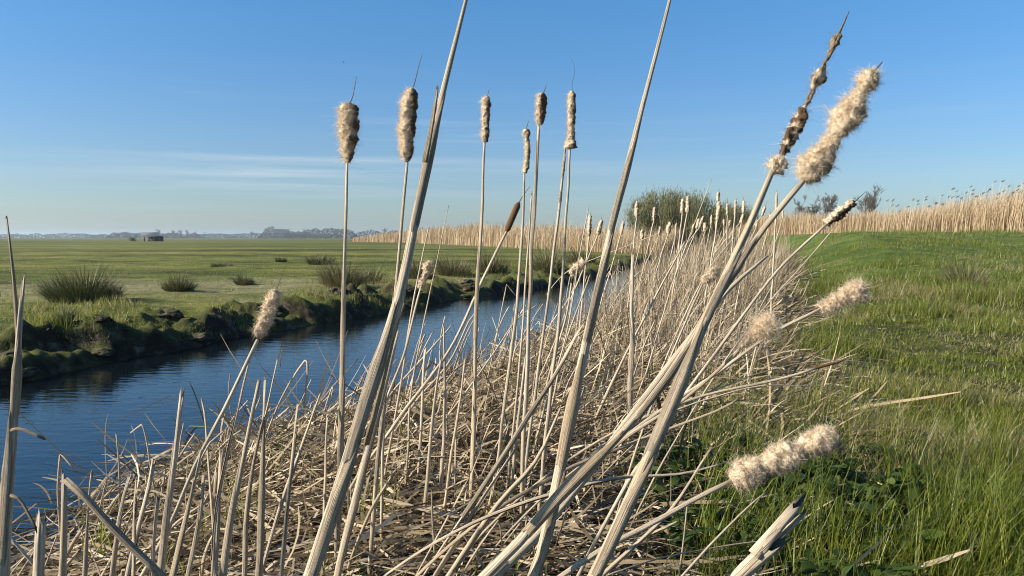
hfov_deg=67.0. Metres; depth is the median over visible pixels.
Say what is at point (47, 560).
dry stalk
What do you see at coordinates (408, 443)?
dead stalk
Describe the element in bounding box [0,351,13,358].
peat clod
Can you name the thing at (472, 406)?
dead stalk
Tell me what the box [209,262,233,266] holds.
rush tuft
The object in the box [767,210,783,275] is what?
cattail
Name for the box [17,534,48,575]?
dry stalk
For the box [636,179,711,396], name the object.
dead stalk
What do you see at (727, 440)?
dry stalk
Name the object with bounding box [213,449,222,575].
dead stalk
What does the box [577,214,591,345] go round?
cattail
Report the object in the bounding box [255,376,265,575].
dead stalk
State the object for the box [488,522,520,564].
dry stalk
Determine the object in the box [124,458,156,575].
dead stalk
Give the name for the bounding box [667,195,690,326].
cattail
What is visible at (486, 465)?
dry stalk
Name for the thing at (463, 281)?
peat clod
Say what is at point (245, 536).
dead stalk
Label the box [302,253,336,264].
rush tuft
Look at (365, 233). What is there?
thicket
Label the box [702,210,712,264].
cattail
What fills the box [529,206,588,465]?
dead stalk
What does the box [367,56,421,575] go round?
cattail
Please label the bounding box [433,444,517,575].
dead stalk
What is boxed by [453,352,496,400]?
dry stalk
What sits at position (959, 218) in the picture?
reed bed
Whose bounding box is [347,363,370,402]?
dry stalk
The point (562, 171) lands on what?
stalk
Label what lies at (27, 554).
dry stalk
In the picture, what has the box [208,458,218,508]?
dry stalk
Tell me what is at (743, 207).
cattail
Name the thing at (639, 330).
dry stalk
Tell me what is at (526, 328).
dry stalk
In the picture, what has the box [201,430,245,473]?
dry stalk
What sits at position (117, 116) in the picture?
sky
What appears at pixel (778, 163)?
cattail
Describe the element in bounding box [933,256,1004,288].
rush tuft
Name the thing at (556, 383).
dead stalk
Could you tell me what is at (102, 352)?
peat clod
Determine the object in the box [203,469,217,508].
dry stalk
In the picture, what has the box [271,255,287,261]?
rush tuft
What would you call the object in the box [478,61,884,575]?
cattail
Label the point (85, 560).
dead stalk
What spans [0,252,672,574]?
water
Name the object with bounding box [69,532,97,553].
dry stalk
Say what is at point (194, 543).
dead stalk
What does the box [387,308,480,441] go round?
dead stalk
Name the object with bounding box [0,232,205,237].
shrubs
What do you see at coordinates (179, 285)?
rush tuft
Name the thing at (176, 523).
dry stalk
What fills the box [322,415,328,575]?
dead stalk
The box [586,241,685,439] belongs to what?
dead stalk
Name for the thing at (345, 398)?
dry stalk
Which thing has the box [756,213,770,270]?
cattail
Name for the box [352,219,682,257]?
distant reeds
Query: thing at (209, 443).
dead stalk
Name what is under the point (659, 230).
cattail
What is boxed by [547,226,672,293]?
cattail
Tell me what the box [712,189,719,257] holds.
cattail
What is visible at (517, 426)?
dead stalk
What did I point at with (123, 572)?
dry stalk
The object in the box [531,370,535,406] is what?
dry stalk
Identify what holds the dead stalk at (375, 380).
on the ground at (44, 351)
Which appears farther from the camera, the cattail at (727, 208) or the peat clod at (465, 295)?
the peat clod at (465, 295)
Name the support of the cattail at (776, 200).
on the ground at (44, 351)
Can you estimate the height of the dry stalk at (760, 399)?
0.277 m
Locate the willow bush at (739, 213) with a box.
[708,199,760,229]
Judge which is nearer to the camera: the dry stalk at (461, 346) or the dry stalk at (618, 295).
the dry stalk at (461, 346)
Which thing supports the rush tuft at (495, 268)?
on the ground at (44, 351)
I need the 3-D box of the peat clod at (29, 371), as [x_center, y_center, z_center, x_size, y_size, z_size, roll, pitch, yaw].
[-3.753,0.649,5.938,0.167,0.082,0.231,2,4,24]
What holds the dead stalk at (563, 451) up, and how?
on the ground at (44, 351)
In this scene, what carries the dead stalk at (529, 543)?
on the ground at (44, 351)
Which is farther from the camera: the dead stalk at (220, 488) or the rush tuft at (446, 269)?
the rush tuft at (446, 269)
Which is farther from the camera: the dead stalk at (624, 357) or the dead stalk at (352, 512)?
the dead stalk at (624, 357)
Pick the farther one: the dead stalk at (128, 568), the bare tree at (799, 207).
the bare tree at (799, 207)
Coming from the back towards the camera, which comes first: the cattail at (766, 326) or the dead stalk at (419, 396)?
the dead stalk at (419, 396)
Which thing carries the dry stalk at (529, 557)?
on the ground at (44, 351)
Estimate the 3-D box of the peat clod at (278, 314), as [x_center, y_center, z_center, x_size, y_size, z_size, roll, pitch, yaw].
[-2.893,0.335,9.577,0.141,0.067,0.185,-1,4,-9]
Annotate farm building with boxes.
[140,232,160,237]
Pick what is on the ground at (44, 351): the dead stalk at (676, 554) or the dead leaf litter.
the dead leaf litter
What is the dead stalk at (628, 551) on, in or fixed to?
on the dead leaf litter
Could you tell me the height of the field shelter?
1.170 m
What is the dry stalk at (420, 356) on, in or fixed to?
on the ground at (44, 351)
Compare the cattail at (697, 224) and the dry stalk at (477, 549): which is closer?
the dry stalk at (477, 549)
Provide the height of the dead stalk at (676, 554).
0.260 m
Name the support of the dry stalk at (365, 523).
on the ground at (44, 351)
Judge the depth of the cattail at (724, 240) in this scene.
11.35 m
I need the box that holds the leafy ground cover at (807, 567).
[609,398,1023,575]
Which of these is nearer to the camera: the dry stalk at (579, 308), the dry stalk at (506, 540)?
the dry stalk at (506, 540)
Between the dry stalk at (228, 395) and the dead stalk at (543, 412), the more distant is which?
the dry stalk at (228, 395)
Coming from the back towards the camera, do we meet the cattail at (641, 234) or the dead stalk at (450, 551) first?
the cattail at (641, 234)
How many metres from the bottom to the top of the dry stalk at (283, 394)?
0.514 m
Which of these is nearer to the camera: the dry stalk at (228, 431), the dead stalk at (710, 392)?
the dead stalk at (710, 392)
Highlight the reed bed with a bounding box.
[601,179,1023,245]
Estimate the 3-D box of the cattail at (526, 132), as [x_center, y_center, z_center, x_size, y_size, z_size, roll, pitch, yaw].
[-0.011,0.102,2.507,0.162,1.287,0.050,-2,4,-26]
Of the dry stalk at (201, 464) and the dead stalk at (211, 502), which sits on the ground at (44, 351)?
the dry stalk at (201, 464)
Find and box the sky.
[0,0,1023,237]
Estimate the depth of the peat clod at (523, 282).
16.09 m
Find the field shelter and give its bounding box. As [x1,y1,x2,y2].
[144,236,163,240]
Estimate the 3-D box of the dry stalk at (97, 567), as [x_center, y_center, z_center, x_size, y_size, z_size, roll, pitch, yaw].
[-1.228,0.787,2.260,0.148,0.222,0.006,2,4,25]
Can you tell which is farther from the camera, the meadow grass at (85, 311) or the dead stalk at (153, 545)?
the meadow grass at (85, 311)
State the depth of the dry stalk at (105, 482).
2.78 m
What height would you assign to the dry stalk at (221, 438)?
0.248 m
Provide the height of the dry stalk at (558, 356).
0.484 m
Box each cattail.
[140,265,285,575]
[333,77,362,563]
[344,186,529,501]
[351,260,433,499]
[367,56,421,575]
[469,91,492,514]
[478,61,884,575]
[489,121,530,510]
[513,271,893,539]
[520,84,547,524]
[535,256,586,431]
[537,59,577,511]
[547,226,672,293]
[557,420,882,575]
[560,217,602,327]
[576,192,864,575]
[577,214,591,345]
[587,11,848,575]
[597,220,624,316]
[608,306,787,453]
[615,264,720,516]
[626,201,638,318]
[634,228,643,268]
[637,205,656,299]
[637,221,660,283]
[649,212,704,296]
[652,220,671,284]
[662,219,676,295]
[663,232,734,284]
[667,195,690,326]
[673,193,684,307]
[680,216,699,270]
[686,213,744,289]
[695,218,706,265]
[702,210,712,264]
[703,200,720,310]
[708,218,731,262]
[709,202,766,284]
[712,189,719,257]
[725,198,728,245]
[726,199,736,302]
[729,197,745,293]
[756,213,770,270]
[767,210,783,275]
[770,192,778,312]
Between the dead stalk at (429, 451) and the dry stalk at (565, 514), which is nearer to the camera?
the dry stalk at (565, 514)
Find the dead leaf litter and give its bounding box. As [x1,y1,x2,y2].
[7,247,989,575]
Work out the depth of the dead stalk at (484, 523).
1.72 m
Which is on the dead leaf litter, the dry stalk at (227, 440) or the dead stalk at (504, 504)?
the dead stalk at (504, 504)
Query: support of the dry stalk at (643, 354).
on the ground at (44, 351)
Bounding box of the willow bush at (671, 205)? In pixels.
[623,184,731,249]
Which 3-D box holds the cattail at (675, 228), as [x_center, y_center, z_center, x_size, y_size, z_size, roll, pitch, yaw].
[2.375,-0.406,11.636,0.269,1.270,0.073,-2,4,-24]
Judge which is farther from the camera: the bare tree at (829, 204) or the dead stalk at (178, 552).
the bare tree at (829, 204)
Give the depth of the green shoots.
2.54 m
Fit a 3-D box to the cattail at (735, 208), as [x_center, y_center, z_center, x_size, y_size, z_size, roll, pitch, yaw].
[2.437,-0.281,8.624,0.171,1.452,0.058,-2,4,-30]
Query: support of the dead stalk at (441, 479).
on the dead leaf litter
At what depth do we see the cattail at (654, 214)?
9.43 m
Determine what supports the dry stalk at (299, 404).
on the ground at (44, 351)
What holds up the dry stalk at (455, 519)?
on the ground at (44, 351)
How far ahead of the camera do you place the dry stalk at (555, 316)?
6.76 m
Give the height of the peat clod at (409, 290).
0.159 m
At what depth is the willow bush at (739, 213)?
73.86 m
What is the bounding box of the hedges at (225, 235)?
[185,233,343,237]
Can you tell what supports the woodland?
on the ground at (44, 351)
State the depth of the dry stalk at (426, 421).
3.19 m
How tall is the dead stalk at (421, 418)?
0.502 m
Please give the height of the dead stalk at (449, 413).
0.667 m
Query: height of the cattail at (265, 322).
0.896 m
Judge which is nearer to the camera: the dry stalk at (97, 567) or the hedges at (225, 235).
the dry stalk at (97, 567)
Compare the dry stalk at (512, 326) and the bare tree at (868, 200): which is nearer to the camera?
the dry stalk at (512, 326)
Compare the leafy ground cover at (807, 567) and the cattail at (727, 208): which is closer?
the leafy ground cover at (807, 567)
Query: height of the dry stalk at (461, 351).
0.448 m
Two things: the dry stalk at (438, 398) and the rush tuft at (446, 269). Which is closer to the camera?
the dry stalk at (438, 398)
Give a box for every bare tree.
[793,194,821,218]
[808,192,837,214]
[854,184,884,215]
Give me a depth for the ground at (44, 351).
13.46 m
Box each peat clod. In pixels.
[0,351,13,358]
[10,366,40,377]
[91,347,114,356]
[95,316,110,322]
[157,308,184,318]
[189,333,209,341]
[256,318,281,326]
[274,312,283,316]
[328,287,350,294]
[406,286,414,294]
[460,279,473,283]
[460,294,471,297]
[461,283,474,290]
[520,280,533,286]
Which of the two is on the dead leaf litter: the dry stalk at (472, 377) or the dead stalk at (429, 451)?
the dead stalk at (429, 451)
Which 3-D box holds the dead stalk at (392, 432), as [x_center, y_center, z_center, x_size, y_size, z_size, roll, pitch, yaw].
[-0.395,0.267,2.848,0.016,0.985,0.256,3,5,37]
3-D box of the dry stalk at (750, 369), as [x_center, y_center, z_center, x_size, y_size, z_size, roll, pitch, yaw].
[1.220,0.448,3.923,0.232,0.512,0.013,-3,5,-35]
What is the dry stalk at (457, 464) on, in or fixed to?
on the ground at (44, 351)
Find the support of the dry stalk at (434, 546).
on the ground at (44, 351)
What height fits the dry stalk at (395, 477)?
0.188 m
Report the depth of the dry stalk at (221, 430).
3.60 m
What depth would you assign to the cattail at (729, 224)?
14.99 m
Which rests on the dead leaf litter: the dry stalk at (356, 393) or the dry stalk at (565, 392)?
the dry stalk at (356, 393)
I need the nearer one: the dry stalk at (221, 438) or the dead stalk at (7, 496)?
the dead stalk at (7, 496)
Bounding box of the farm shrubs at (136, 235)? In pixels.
[105,232,185,237]
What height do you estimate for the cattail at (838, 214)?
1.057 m
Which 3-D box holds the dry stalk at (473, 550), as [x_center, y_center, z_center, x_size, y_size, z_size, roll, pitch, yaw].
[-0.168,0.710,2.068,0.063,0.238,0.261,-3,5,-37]
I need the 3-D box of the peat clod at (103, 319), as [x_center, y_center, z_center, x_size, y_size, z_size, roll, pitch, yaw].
[-3.799,0.290,7.177,0.135,0.063,0.198,-2,4,-25]
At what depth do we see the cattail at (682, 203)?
9.00 m
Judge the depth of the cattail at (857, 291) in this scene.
1.60 m
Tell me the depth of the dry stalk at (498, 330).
5.86 m
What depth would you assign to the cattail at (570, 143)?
2.40 m
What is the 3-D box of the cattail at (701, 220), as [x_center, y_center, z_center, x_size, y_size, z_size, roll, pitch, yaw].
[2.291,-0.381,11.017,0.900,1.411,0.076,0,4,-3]
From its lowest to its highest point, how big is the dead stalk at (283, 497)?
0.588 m
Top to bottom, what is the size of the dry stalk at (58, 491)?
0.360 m
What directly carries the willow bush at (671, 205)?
on the ground at (44, 351)
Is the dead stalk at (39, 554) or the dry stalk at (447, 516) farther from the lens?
the dry stalk at (447, 516)
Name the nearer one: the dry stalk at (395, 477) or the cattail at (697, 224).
the dry stalk at (395, 477)
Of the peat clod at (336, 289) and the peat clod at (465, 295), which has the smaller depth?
the peat clod at (336, 289)
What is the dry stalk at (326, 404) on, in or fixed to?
on the ground at (44, 351)
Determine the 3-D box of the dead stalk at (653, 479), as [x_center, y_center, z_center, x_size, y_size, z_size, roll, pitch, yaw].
[0.644,0.331,2.336,0.752,1.047,0.014,-1,4,-15]
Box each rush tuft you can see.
[27,259,131,303]
[44,303,79,324]
[159,270,200,291]
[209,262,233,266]
[230,270,257,285]
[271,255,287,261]
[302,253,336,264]
[306,249,370,287]
[360,264,386,283]
[391,255,440,278]
[433,253,474,276]
[468,250,516,273]
[523,244,571,274]
[557,244,599,263]
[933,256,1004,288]
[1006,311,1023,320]
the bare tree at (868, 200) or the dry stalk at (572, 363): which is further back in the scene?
the bare tree at (868, 200)
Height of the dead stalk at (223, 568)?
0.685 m
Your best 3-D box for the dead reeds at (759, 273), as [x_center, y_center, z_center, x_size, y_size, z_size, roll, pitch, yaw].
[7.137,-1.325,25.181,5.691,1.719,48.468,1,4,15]
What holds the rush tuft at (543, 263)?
on the ground at (44, 351)
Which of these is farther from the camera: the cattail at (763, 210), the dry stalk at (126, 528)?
the cattail at (763, 210)
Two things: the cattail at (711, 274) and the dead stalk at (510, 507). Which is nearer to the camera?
the dead stalk at (510, 507)
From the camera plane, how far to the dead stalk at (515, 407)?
2.74 m
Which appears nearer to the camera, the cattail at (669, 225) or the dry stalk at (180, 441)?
the dry stalk at (180, 441)
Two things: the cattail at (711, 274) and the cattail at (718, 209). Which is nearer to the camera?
the cattail at (711, 274)
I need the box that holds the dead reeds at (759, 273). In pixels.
[25,207,813,563]
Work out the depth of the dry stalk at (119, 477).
2.86 m
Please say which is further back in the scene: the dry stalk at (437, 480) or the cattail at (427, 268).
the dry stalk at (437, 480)
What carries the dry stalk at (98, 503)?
on the ground at (44, 351)
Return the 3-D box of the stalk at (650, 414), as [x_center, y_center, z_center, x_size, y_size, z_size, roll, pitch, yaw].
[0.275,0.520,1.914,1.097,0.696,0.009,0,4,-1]
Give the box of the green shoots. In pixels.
[69,318,922,575]
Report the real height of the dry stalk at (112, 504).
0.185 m
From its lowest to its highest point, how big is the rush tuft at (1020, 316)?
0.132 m
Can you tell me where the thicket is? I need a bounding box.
[352,230,398,237]
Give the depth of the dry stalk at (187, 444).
3.18 m
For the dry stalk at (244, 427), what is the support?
on the ground at (44, 351)
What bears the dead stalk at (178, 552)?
on the ground at (44, 351)
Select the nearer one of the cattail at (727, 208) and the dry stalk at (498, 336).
the dry stalk at (498, 336)
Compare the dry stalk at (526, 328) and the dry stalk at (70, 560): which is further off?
the dry stalk at (526, 328)
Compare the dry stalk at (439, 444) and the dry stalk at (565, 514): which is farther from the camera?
the dry stalk at (439, 444)
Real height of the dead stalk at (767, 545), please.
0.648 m
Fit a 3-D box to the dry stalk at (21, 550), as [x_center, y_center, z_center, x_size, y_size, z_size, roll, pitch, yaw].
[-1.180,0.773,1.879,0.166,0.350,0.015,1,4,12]
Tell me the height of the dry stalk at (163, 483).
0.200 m
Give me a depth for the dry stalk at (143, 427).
2.93 m
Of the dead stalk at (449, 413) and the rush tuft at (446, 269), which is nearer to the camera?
the dead stalk at (449, 413)
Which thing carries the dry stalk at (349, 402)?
on the ground at (44, 351)
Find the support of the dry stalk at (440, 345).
on the ground at (44, 351)
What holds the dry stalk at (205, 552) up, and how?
on the ground at (44, 351)
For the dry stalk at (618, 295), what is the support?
on the ground at (44, 351)
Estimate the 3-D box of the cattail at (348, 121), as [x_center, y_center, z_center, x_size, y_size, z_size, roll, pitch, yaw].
[-0.471,0.140,2.224,0.103,1.483,0.153,0,4,0]
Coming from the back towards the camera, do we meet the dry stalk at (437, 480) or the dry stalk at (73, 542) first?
the dry stalk at (437, 480)
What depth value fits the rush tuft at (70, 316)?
7.14 m
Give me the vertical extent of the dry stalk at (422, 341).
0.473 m
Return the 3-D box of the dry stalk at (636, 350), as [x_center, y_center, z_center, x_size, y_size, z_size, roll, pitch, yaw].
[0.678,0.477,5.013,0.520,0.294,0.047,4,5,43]
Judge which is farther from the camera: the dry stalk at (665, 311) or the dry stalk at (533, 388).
the dry stalk at (665, 311)
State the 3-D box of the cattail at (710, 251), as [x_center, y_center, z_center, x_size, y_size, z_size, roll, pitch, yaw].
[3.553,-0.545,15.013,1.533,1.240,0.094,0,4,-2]
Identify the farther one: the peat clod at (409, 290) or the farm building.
the farm building
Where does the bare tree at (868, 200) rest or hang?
on the ground at (44, 351)
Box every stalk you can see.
[0,216,45,575]
[10,538,45,575]
[10,548,58,574]
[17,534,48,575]
[32,509,46,575]
[45,535,57,568]
[57,454,77,539]
[57,522,85,569]
[58,469,167,575]
[67,484,117,534]
[67,547,81,566]
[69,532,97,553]
[73,517,100,575]
[82,469,92,575]
[88,504,135,565]
[94,489,123,530]
[95,478,107,536]
[101,498,153,575]
[109,473,131,575]
[116,433,120,507]
[118,466,155,550]
[118,497,212,575]
[121,569,145,575]
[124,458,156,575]
[130,424,155,496]
[131,478,136,575]
[150,493,159,575]
[151,452,194,497]
[152,471,179,482]
[153,433,201,501]
[156,512,203,564]
[157,385,184,571]
[160,471,165,497]
[169,430,224,575]
[170,449,201,575]
[177,423,183,468]
[185,470,204,575]
[188,451,203,488]
[193,407,275,478]
[199,520,222,575]
[201,398,216,575]
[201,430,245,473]
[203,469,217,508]
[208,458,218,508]
[210,359,250,575]
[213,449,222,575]
[215,426,226,460]
[216,400,247,448]
[218,379,260,575]
[220,414,242,459]
[225,428,236,459]
[228,375,235,431]
[232,405,258,440]
[242,358,277,575]
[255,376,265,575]
[260,360,307,450]
[262,393,320,574]
[265,345,281,430]
[279,404,297,575]
[288,379,311,425]
[302,359,357,427]
[303,0,467,575]
[312,387,362,422]
[316,385,332,440]
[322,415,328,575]
[334,330,398,575]
[345,398,352,415]
[346,476,392,575]
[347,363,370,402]
[351,375,363,414]
[363,324,450,433]
[380,424,384,540]
[383,227,428,493]
[383,461,729,575]
[385,466,401,494]
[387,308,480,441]
[392,423,482,498]
[402,410,441,446]
[405,205,448,494]
[405,330,433,400]
[405,334,424,404]
[411,302,540,476]
[415,396,742,575]
[416,346,426,493]
[416,478,468,573]
[420,356,442,540]
[422,321,585,575]
[429,463,453,489]
[431,490,436,570]
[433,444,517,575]
[436,359,466,404]
[437,371,470,435]
[437,521,484,569]
[439,316,445,389]
[439,324,445,500]
[441,358,465,533]
[443,453,481,500]
[444,358,846,575]
[446,407,560,575]
[449,321,478,383]
[452,329,471,382]
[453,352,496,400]
[454,434,456,520]
[460,520,502,575]
[470,351,473,459]
[472,385,799,575]
[474,424,508,489]
[485,284,519,388]
[488,306,509,367]
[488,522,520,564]
[492,317,504,353]
[493,255,767,575]
[506,191,531,498]
[507,344,525,517]
[510,310,526,345]
[515,304,542,349]
[518,507,569,574]
[519,417,561,476]
[524,148,565,489]
[527,0,670,575]
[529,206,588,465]
[530,280,577,348]
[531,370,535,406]
[539,330,583,381]
[540,274,590,463]
[555,368,575,432]
[555,504,569,547]
[563,344,586,384]
[564,261,574,327]
[565,360,889,519]
[576,276,586,330]
[579,384,585,406]
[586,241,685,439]
[596,271,649,334]
[602,343,652,368]
[602,445,712,575]
[606,541,756,575]
[618,225,836,556]
[625,320,655,407]
[627,248,634,442]
[634,299,649,361]
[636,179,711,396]
[641,325,654,393]
[660,237,734,369]
[665,273,666,337]
[675,297,702,350]
[678,506,687,575]
[681,490,769,575]
[697,425,751,460]
[729,493,806,575]
[734,388,783,415]
[742,346,756,399]
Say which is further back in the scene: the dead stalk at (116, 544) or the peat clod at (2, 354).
the peat clod at (2, 354)
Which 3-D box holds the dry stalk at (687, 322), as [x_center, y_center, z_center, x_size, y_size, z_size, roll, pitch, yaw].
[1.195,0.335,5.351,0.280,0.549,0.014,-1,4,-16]
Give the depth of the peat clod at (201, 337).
7.86 m
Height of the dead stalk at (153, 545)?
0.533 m
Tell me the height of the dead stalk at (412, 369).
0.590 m
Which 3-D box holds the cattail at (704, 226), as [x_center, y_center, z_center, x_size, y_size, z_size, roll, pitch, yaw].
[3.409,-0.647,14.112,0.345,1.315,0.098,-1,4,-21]
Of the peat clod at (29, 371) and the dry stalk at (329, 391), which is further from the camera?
the peat clod at (29, 371)
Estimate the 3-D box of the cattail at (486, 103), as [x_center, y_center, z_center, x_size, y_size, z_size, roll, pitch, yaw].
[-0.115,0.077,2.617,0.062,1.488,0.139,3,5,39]
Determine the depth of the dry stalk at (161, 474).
2.87 m
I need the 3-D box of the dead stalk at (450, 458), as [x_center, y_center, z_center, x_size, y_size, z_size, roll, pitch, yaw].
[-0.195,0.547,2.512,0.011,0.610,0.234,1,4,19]
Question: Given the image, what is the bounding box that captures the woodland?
[258,226,359,237]
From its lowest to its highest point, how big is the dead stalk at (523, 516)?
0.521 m
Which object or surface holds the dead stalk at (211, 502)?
on the dead leaf litter
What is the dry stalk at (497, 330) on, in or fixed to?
on the ground at (44, 351)
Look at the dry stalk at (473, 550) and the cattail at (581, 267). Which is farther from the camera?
the cattail at (581, 267)
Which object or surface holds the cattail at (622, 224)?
on the ground at (44, 351)
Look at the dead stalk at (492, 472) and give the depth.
1.93 m
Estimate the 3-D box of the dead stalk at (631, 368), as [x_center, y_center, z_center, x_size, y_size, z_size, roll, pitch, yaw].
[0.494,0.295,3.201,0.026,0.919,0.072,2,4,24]
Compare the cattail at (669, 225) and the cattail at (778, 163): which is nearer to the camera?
the cattail at (778, 163)
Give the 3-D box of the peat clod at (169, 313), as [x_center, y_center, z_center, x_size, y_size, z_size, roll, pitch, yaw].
[-3.682,0.295,8.288,0.336,0.147,0.373,-1,4,-17]
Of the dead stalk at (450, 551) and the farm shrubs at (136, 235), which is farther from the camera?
the farm shrubs at (136, 235)
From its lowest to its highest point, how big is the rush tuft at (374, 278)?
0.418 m
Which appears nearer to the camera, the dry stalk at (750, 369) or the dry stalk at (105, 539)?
the dry stalk at (105, 539)
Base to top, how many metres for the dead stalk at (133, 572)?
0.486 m
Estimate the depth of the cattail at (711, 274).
1.90 m
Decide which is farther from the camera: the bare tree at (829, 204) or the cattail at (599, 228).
the bare tree at (829, 204)
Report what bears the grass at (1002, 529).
on the ground at (44, 351)
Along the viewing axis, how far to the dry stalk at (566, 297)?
8.03 m
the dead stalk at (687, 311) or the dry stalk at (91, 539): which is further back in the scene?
the dead stalk at (687, 311)
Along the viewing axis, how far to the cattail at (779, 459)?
1.28 m
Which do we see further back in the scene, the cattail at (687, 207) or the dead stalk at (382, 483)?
the cattail at (687, 207)
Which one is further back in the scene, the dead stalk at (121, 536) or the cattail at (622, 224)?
the cattail at (622, 224)
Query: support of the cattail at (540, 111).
on the dead leaf litter
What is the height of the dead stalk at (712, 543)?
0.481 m
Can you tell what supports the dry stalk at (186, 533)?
on the ground at (44, 351)
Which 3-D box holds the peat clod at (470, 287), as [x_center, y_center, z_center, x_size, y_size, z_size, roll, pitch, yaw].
[-0.788,-0.010,14.744,0.413,0.166,0.429,-2,4,-29]
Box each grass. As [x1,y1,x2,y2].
[0,247,630,361]
[648,227,1023,575]
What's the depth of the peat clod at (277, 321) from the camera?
9.12 m
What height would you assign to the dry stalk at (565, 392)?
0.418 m
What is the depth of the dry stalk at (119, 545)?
2.18 m
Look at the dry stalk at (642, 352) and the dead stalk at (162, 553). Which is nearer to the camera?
the dead stalk at (162, 553)
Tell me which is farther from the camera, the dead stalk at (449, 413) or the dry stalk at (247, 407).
the dry stalk at (247, 407)
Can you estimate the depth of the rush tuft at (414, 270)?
15.70 m
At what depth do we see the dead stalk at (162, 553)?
1.52 m
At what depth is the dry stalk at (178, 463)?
3.06 m
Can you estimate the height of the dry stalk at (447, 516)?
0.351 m
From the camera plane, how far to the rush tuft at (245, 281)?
13.71 m
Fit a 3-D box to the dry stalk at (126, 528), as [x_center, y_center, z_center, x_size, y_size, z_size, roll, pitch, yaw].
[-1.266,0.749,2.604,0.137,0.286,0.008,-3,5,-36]
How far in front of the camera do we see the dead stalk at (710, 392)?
2.57 m
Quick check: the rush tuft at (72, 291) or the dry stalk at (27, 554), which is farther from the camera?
the rush tuft at (72, 291)
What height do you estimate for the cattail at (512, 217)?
1.126 m
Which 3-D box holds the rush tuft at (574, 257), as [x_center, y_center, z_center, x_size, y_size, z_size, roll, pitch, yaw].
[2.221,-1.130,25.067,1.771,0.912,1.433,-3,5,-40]
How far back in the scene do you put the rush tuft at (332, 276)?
12.98 m
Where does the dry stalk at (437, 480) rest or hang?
on the ground at (44, 351)
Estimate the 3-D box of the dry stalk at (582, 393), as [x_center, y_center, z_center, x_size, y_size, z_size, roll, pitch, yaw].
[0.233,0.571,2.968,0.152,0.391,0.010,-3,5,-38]
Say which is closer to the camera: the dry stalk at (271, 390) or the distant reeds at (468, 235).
the dry stalk at (271, 390)
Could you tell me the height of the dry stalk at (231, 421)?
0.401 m
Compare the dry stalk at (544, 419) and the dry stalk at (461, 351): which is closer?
the dry stalk at (544, 419)
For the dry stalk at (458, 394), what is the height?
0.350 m
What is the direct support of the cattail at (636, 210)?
on the ground at (44, 351)
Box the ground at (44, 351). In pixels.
[0,231,1023,575]
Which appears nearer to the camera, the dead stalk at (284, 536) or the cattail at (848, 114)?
the cattail at (848, 114)
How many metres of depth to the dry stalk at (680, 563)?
1.90 m

